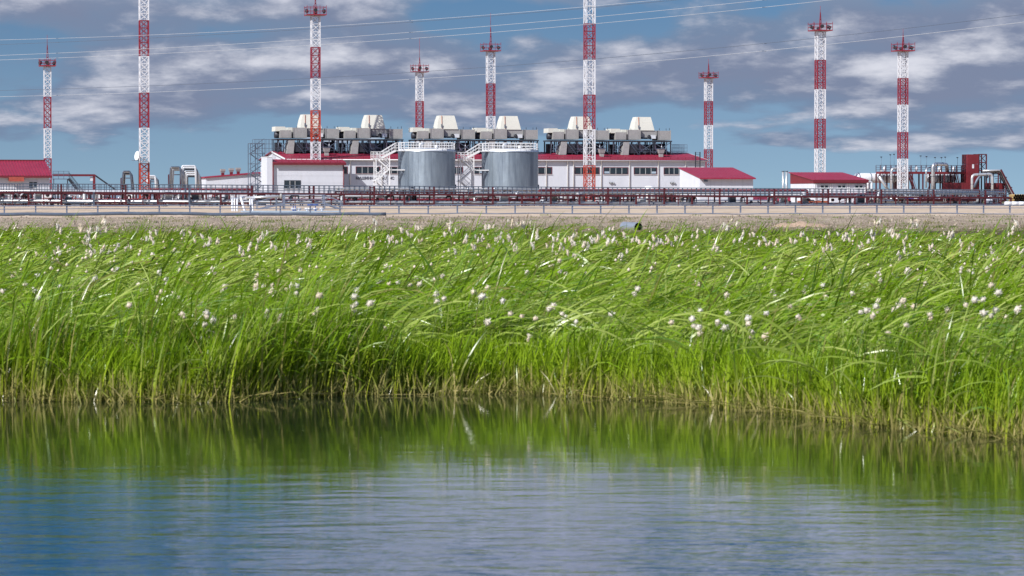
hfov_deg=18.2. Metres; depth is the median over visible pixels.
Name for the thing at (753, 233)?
cottongrass
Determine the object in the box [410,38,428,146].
lattice mast
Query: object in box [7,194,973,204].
ground pipe
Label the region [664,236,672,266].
cottongrass
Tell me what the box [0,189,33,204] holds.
equipment skid
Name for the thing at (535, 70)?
power line
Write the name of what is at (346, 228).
cottongrass
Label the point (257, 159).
steel stair tower
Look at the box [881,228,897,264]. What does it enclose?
cottongrass
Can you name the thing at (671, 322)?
cottongrass
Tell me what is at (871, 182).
insulated pipe
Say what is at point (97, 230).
cottongrass
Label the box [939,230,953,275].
cottongrass
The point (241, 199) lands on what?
slanting pipe
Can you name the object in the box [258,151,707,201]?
machine hall
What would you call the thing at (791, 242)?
cottongrass
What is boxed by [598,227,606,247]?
cottongrass
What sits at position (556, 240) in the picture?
cottongrass
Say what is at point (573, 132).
cooling unit
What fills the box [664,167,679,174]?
window
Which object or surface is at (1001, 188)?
maroon bund
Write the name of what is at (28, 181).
window
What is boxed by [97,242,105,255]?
cottongrass
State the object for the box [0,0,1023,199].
sky
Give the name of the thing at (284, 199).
footbridge
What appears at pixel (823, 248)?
cottongrass
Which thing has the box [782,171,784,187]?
exhaust stack
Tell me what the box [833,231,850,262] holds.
cottongrass
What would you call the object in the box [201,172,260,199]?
wing
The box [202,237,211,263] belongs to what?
cottongrass
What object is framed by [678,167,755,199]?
pump house
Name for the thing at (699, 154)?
fire ladder
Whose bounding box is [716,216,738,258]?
cottongrass
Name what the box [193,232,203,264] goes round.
cottongrass
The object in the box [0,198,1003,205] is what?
rack pipe
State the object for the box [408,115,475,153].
cooling unit
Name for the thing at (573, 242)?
cottongrass
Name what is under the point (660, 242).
cottongrass
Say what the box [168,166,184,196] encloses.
expansion loop
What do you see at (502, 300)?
cottongrass
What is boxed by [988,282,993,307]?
cottongrass
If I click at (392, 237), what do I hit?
cottongrass
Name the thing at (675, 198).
equipment skid
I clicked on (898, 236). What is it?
cottongrass
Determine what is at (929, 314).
cottongrass
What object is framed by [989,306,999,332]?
cottongrass
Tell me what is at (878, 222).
cottongrass
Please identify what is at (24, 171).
boiler house
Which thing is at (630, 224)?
culvert
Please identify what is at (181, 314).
cottongrass
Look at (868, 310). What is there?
cottongrass
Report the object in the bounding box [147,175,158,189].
expansion loop
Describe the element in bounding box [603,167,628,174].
window
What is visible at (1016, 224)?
cottongrass
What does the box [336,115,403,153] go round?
cooling unit
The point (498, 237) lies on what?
cottongrass
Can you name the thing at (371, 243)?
cottongrass
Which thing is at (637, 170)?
window
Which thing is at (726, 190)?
ground pipe
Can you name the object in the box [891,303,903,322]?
cottongrass
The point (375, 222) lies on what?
cottongrass
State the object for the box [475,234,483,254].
cottongrass
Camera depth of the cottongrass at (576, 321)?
31.39 m
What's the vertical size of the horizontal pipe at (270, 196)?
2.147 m
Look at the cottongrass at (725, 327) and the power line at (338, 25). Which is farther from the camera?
the power line at (338, 25)
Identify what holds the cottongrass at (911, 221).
on the ground at (745, 209)
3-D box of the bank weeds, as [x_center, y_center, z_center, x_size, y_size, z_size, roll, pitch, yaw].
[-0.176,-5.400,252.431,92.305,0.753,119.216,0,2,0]
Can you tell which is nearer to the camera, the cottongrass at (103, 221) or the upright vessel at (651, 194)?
the cottongrass at (103, 221)
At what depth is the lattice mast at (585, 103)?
497.03 m
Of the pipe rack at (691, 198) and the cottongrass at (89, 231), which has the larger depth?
the pipe rack at (691, 198)
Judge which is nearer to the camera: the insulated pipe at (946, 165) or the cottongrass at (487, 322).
the cottongrass at (487, 322)
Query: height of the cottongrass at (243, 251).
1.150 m
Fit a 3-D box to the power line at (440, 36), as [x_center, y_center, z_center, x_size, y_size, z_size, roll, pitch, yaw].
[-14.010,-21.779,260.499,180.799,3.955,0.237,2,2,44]
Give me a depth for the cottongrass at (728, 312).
29.55 m
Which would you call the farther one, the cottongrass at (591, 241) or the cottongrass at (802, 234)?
the cottongrass at (802, 234)
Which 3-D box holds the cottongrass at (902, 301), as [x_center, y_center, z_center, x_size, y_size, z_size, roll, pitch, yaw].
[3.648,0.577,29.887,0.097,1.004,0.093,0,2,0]
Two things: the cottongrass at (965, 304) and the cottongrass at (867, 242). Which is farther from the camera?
the cottongrass at (867, 242)
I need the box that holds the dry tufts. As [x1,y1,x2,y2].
[0,215,1023,232]
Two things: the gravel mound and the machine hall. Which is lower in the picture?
the gravel mound
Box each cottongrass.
[38,223,62,267]
[48,242,61,267]
[80,223,91,266]
[84,234,96,256]
[88,249,95,257]
[91,216,106,248]
[96,223,106,254]
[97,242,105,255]
[109,302,131,349]
[145,229,157,256]
[177,229,191,256]
[178,312,185,347]
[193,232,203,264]
[199,309,210,354]
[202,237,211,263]
[213,237,221,263]
[228,244,245,268]
[241,239,258,265]
[253,232,264,269]
[265,239,276,254]
[305,230,311,261]
[313,293,322,301]
[341,223,347,264]
[350,293,358,302]
[350,303,357,320]
[361,299,374,329]
[363,236,374,260]
[371,215,376,239]
[386,228,393,260]
[394,225,403,265]
[402,220,422,265]
[430,296,446,343]
[446,220,456,273]
[459,232,468,264]
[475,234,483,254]
[478,292,488,365]
[478,318,491,351]
[486,217,494,256]
[489,298,504,342]
[491,236,501,256]
[504,218,524,257]
[505,314,523,356]
[507,216,516,252]
[508,311,513,344]
[513,242,518,258]
[519,215,531,260]
[522,229,538,266]
[527,333,532,342]
[532,307,551,379]
[532,316,537,355]
[549,303,556,342]
[552,231,559,257]
[553,311,565,365]
[556,319,578,376]
[564,235,575,259]
[565,243,576,264]
[570,229,578,264]
[579,235,593,263]
[581,235,586,255]
[583,229,599,261]
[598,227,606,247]
[602,311,614,372]
[605,236,617,266]
[617,245,628,268]
[622,287,639,318]
[635,236,645,266]
[648,232,658,265]
[652,236,664,261]
[657,319,673,350]
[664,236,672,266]
[669,315,695,387]
[674,233,683,255]
[693,324,702,350]
[695,319,720,393]
[710,241,718,267]
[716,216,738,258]
[719,324,728,351]
[721,221,730,264]
[725,310,731,355]
[732,230,744,259]
[737,320,750,345]
[742,311,769,376]
[745,315,751,343]
[746,230,754,256]
[752,236,766,261]
[762,332,768,345]
[787,313,802,379]
[789,237,795,263]
[799,230,808,261]
[821,240,832,266]
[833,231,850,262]
[836,231,844,261]
[852,235,869,266]
[854,307,875,382]
[862,302,880,332]
[870,228,875,251]
[871,218,881,265]
[876,221,892,262]
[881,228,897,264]
[890,322,908,375]
[891,230,900,265]
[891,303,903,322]
[893,247,905,263]
[898,296,906,321]
[901,218,918,257]
[913,311,932,347]
[923,241,933,260]
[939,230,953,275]
[957,302,968,324]
[965,296,977,317]
[971,309,989,389]
[981,296,985,328]
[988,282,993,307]
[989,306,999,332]
[992,288,1001,317]
[994,218,1018,264]
[1001,224,1014,254]
[1009,305,1021,331]
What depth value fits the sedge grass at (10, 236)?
82.66 m
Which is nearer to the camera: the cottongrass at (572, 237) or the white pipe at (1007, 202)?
the cottongrass at (572, 237)
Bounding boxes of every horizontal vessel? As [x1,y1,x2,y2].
[854,170,906,202]
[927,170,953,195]
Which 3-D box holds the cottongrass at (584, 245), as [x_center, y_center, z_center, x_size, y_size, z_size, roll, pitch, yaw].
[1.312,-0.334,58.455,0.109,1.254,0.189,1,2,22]
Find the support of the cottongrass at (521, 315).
on the ground at (745, 209)
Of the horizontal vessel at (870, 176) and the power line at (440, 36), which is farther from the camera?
the horizontal vessel at (870, 176)
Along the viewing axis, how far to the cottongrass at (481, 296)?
31.73 m
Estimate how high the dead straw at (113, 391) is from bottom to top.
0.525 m
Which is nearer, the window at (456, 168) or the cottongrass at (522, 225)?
the cottongrass at (522, 225)
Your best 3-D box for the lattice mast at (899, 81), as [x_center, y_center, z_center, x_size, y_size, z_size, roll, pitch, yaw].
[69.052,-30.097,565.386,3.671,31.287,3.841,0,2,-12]
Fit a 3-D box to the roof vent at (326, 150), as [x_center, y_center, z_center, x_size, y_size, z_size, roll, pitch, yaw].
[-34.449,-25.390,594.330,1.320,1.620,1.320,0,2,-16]
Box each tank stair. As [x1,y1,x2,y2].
[371,143,404,204]
[455,143,488,198]
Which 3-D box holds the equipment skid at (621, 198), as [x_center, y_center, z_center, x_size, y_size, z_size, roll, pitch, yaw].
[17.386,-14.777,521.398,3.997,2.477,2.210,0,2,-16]
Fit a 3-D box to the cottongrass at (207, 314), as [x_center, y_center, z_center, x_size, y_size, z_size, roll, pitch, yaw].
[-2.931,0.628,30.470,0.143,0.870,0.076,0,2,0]
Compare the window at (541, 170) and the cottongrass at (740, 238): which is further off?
the window at (541, 170)
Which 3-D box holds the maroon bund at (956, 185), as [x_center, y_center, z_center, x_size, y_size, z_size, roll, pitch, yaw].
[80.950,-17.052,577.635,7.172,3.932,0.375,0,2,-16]
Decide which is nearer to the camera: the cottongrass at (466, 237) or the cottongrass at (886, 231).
the cottongrass at (466, 237)
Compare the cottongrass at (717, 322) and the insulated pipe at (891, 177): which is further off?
the insulated pipe at (891, 177)
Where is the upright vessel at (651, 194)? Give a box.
[643,186,654,204]
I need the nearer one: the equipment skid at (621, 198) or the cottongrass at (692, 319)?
the cottongrass at (692, 319)
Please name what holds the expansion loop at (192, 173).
on the ground at (745, 209)
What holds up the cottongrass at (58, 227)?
on the ground at (745, 209)
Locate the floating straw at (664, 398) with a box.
[0,382,1023,436]
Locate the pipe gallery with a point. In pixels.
(1003, 178)
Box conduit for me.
[386,213,1023,214]
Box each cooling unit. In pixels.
[272,114,339,153]
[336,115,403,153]
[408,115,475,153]
[472,116,538,153]
[543,116,609,154]
[606,117,671,154]
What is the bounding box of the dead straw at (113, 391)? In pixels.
[0,358,1023,441]
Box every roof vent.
[322,147,330,155]
[597,148,605,156]
[657,148,664,156]
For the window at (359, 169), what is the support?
in the machine hall
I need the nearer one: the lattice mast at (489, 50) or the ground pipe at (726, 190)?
the ground pipe at (726, 190)
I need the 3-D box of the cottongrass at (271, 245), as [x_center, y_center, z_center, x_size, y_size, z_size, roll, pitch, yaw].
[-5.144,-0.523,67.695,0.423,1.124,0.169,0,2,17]
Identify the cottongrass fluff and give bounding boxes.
[2,227,1023,283]
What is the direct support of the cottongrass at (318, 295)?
on the ground at (745, 209)
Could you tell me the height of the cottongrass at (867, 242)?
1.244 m
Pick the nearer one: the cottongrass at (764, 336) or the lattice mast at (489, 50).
the cottongrass at (764, 336)
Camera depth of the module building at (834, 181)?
506.70 m
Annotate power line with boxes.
[0,0,671,44]
[0,0,759,55]
[0,14,1023,90]
[0,22,1021,96]
[10,0,827,59]
[11,0,654,39]
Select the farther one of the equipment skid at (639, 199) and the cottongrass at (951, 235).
the equipment skid at (639, 199)
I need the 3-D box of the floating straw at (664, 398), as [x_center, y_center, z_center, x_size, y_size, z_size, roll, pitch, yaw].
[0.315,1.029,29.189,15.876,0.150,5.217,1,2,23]
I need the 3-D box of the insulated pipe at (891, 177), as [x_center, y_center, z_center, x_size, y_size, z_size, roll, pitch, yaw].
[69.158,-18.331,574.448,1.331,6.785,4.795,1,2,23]
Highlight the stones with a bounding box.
[1,214,1023,231]
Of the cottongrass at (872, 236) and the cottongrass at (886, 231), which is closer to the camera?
the cottongrass at (886, 231)
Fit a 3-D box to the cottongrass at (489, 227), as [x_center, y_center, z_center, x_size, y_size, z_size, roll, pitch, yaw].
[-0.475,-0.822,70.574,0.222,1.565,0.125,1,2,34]
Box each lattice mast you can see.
[38,45,55,197]
[138,0,149,197]
[304,3,326,159]
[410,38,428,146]
[480,13,500,141]
[583,0,595,200]
[699,59,717,166]
[808,6,832,171]
[891,35,914,198]
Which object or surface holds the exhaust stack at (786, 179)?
on the ground at (745, 209)
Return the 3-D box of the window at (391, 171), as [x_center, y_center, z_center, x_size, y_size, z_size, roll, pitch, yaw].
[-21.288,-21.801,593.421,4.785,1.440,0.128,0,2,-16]
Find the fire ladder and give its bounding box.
[695,152,700,166]
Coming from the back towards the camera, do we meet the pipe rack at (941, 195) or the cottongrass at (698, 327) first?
the pipe rack at (941, 195)
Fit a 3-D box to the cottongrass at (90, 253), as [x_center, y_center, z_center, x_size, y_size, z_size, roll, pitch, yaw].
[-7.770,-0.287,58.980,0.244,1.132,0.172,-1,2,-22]
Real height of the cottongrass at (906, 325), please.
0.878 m
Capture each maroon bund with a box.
[942,183,978,196]
[985,183,1004,202]
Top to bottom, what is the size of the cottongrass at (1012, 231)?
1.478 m
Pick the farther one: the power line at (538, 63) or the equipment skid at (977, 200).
the equipment skid at (977, 200)
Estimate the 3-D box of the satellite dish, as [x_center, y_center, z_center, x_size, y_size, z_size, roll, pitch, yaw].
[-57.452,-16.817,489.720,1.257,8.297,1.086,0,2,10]
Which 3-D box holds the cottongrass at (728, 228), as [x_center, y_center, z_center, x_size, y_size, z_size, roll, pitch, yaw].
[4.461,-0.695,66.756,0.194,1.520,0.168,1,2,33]
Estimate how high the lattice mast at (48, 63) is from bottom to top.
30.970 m
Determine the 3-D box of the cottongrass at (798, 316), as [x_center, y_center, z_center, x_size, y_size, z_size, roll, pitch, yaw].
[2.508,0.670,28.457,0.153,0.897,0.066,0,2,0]
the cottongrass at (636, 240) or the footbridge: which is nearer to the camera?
the cottongrass at (636, 240)
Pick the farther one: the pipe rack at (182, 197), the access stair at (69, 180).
the access stair at (69, 180)
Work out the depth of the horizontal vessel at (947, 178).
580.62 m
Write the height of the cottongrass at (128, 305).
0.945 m
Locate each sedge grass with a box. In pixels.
[0,210,1023,299]
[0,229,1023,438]
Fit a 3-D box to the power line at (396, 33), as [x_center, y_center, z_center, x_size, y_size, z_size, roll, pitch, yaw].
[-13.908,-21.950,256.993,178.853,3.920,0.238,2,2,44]
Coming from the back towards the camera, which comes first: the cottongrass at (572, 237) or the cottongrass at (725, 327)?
the cottongrass at (572, 237)
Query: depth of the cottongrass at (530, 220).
64.57 m
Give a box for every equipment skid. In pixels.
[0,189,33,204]
[583,194,606,201]
[605,194,629,201]
[630,194,649,204]
[661,194,679,204]
[967,193,997,202]
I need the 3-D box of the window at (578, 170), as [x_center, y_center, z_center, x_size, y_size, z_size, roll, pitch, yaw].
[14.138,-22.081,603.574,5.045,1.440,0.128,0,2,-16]
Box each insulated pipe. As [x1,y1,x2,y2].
[867,181,872,202]
[878,176,888,188]
[890,167,898,188]
[925,167,930,187]
[931,162,948,188]
[971,173,993,190]
[973,175,988,187]
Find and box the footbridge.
[256,195,341,207]
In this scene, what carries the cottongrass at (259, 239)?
on the ground at (745, 209)
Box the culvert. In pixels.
[620,222,642,230]
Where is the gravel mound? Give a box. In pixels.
[772,221,828,226]
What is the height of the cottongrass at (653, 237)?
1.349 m
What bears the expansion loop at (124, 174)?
on the ground at (745, 209)
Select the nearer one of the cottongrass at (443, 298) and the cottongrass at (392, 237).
the cottongrass at (443, 298)
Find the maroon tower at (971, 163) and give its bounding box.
[962,154,986,190]
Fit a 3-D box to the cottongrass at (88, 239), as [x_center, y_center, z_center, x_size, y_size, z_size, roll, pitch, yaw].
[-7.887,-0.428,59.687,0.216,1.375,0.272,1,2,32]
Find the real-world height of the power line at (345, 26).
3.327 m
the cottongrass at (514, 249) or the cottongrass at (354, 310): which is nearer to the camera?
the cottongrass at (354, 310)
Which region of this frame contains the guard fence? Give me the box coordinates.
[0,204,1020,212]
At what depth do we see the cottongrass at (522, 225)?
70.23 m
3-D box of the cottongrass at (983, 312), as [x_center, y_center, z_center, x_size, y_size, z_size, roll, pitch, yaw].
[3.885,0.669,26.601,0.165,1.001,0.073,0,2,0]
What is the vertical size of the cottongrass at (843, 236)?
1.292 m
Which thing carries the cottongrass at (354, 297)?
on the ground at (745, 209)
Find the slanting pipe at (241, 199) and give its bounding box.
[240,196,245,210]
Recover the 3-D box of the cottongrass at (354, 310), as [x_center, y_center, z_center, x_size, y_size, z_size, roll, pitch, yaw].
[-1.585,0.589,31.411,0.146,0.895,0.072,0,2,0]
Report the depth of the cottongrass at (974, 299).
30.89 m
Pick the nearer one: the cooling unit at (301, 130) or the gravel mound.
the gravel mound
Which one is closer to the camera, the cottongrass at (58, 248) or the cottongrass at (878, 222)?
the cottongrass at (58, 248)
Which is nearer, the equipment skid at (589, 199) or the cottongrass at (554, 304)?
the cottongrass at (554, 304)
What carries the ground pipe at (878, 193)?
on the ground at (745, 209)
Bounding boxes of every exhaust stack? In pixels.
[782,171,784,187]
[785,171,787,201]
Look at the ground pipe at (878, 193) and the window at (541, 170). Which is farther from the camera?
the window at (541, 170)
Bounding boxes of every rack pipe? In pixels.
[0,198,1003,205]
[0,199,1003,205]
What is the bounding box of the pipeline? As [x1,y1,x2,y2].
[0,212,385,215]
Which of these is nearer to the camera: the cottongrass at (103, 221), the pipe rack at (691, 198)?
the cottongrass at (103, 221)
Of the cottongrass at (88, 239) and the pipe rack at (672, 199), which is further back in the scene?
the pipe rack at (672, 199)
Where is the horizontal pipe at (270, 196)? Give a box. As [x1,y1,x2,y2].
[246,194,281,210]
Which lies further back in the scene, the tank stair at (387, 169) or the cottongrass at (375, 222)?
the tank stair at (387, 169)
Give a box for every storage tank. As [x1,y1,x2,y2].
[392,142,455,198]
[474,143,544,198]
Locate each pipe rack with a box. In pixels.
[0,183,1011,206]
[0,190,229,204]
[334,187,688,204]
[866,190,1005,202]
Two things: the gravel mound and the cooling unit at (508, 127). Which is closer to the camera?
the gravel mound
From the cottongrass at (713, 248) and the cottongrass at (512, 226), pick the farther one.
the cottongrass at (512, 226)
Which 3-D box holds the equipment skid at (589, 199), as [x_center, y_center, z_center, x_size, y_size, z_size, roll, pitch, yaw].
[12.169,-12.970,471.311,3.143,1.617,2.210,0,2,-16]
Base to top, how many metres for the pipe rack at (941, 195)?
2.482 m
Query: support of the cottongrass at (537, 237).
on the ground at (745, 209)
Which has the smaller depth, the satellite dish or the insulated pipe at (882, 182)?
the satellite dish
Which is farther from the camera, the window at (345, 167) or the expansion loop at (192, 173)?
the window at (345, 167)
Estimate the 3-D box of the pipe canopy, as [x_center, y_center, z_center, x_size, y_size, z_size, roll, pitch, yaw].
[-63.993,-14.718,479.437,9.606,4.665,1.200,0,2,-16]
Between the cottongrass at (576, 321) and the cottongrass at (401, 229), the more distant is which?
the cottongrass at (401, 229)
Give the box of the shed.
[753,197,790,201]
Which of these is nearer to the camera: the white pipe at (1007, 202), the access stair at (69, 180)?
the white pipe at (1007, 202)
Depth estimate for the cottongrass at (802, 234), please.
69.84 m
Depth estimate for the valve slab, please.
318.67 m
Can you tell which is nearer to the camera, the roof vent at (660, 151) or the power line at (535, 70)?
the power line at (535, 70)
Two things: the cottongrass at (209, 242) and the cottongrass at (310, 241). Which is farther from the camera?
the cottongrass at (310, 241)
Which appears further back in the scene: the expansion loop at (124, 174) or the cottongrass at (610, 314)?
the expansion loop at (124, 174)
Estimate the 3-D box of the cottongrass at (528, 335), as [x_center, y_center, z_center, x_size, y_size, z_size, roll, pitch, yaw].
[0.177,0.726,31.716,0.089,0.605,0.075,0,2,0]
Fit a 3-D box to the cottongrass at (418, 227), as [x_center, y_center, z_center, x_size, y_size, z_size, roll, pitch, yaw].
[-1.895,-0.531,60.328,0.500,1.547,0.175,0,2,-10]
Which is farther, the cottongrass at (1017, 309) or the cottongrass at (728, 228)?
the cottongrass at (728, 228)
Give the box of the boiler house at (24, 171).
[0,160,51,204]
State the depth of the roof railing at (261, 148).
597.31 m
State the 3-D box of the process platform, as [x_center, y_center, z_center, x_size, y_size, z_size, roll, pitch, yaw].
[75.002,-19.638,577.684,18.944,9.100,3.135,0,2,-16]
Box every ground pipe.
[0,190,891,205]
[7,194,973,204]
[9,188,975,205]
[10,191,978,205]
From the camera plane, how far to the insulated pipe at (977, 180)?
577.99 m
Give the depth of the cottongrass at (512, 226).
67.71 m
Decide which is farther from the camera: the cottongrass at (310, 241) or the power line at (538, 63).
the power line at (538, 63)
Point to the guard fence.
(399, 208)
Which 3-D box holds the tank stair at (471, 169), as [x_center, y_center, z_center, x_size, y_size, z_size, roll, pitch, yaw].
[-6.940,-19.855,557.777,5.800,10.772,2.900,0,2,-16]
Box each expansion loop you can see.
[120,170,134,197]
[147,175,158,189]
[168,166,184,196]
[180,165,201,198]
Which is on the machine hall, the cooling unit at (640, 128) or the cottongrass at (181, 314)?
the cooling unit at (640, 128)
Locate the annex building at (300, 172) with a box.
[261,157,345,197]
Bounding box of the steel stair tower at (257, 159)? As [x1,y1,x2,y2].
[248,141,264,195]
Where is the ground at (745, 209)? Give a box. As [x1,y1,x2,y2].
[0,200,1023,410]
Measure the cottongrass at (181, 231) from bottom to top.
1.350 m
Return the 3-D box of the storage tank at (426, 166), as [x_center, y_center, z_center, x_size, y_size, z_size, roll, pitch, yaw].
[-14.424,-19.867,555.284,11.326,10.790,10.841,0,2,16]
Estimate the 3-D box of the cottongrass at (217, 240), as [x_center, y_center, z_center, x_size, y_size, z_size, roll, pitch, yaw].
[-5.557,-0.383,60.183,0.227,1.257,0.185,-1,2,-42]
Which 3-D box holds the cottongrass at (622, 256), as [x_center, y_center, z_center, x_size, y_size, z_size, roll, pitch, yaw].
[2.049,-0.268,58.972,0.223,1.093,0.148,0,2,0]
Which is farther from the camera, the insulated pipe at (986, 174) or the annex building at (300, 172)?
the annex building at (300, 172)
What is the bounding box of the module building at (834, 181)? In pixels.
[788,172,868,202]
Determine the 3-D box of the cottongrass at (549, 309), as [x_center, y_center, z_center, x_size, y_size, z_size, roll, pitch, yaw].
[0.301,0.594,31.516,0.208,0.880,0.083,0,2,0]
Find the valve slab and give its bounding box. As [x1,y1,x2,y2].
[241,211,338,212]
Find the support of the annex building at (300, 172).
on the ground at (745, 209)
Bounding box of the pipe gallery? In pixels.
[982,169,1013,200]
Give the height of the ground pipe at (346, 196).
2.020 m
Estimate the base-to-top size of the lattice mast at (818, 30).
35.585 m
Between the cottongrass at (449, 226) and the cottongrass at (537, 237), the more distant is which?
the cottongrass at (449, 226)
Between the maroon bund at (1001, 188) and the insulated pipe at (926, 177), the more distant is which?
the maroon bund at (1001, 188)
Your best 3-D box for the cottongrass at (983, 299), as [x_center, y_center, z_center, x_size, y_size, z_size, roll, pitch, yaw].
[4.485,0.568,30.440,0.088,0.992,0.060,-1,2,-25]
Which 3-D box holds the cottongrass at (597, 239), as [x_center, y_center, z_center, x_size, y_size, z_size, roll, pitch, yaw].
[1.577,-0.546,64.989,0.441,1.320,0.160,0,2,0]
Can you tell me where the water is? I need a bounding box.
[0,392,1023,575]
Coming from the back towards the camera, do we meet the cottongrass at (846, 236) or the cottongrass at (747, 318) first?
the cottongrass at (846, 236)
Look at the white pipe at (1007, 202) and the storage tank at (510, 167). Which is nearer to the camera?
the white pipe at (1007, 202)
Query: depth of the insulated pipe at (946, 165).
574.64 m
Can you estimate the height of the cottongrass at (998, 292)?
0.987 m
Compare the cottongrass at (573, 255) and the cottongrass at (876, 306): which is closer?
the cottongrass at (876, 306)
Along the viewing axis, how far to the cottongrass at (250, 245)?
59.42 m
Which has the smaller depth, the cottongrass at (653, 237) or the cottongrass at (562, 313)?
the cottongrass at (562, 313)
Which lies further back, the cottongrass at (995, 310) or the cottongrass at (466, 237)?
the cottongrass at (466, 237)
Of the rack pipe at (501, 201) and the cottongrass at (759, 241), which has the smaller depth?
the cottongrass at (759, 241)
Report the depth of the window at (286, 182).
583.82 m
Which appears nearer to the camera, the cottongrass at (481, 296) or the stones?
the cottongrass at (481, 296)
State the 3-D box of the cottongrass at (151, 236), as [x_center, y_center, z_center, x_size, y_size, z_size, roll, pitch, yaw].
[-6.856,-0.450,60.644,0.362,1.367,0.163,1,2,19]
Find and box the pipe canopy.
[52,174,114,188]
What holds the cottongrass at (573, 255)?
on the ground at (745, 209)
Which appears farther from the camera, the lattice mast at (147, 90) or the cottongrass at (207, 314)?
the lattice mast at (147, 90)
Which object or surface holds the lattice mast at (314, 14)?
on the ground at (745, 209)
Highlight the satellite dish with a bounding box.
[132,151,139,197]
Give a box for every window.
[28,181,37,188]
[284,180,300,188]
[344,166,347,173]
[356,166,379,173]
[385,167,397,173]
[455,167,462,173]
[474,167,481,174]
[538,167,551,174]
[574,167,599,174]
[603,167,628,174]
[634,167,656,174]
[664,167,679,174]
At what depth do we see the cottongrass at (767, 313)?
29.14 m
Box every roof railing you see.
[252,139,274,152]
[672,144,686,153]
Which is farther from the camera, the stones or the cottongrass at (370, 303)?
the stones
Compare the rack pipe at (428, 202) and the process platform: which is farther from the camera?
the process platform
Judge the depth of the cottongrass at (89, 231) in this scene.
58.42 m
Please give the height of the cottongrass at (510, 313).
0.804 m
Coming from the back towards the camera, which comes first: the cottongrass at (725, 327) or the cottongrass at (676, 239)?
the cottongrass at (676, 239)
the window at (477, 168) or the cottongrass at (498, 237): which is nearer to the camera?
the cottongrass at (498, 237)
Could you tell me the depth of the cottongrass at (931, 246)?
66.93 m
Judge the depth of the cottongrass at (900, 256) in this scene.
59.61 m
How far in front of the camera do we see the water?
20.87 m
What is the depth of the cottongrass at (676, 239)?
66.63 m
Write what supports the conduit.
on the ground at (745, 209)
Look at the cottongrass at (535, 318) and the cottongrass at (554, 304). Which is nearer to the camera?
the cottongrass at (554, 304)
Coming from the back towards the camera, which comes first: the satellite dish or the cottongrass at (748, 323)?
the satellite dish
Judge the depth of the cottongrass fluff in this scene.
61.84 m
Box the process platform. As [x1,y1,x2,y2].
[875,154,964,195]
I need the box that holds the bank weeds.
[2,213,1021,229]
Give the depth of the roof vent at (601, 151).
608.68 m
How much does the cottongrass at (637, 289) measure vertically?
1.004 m
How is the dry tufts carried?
on the ground at (745, 209)
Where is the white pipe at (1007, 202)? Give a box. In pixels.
[1004,201,1011,204]
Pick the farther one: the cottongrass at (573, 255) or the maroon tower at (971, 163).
the maroon tower at (971, 163)
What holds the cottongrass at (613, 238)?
on the ground at (745, 209)
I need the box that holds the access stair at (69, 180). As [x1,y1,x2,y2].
[53,171,87,197]
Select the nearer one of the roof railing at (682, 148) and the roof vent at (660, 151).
the roof vent at (660, 151)
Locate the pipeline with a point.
(193, 213)
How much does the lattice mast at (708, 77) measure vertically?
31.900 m

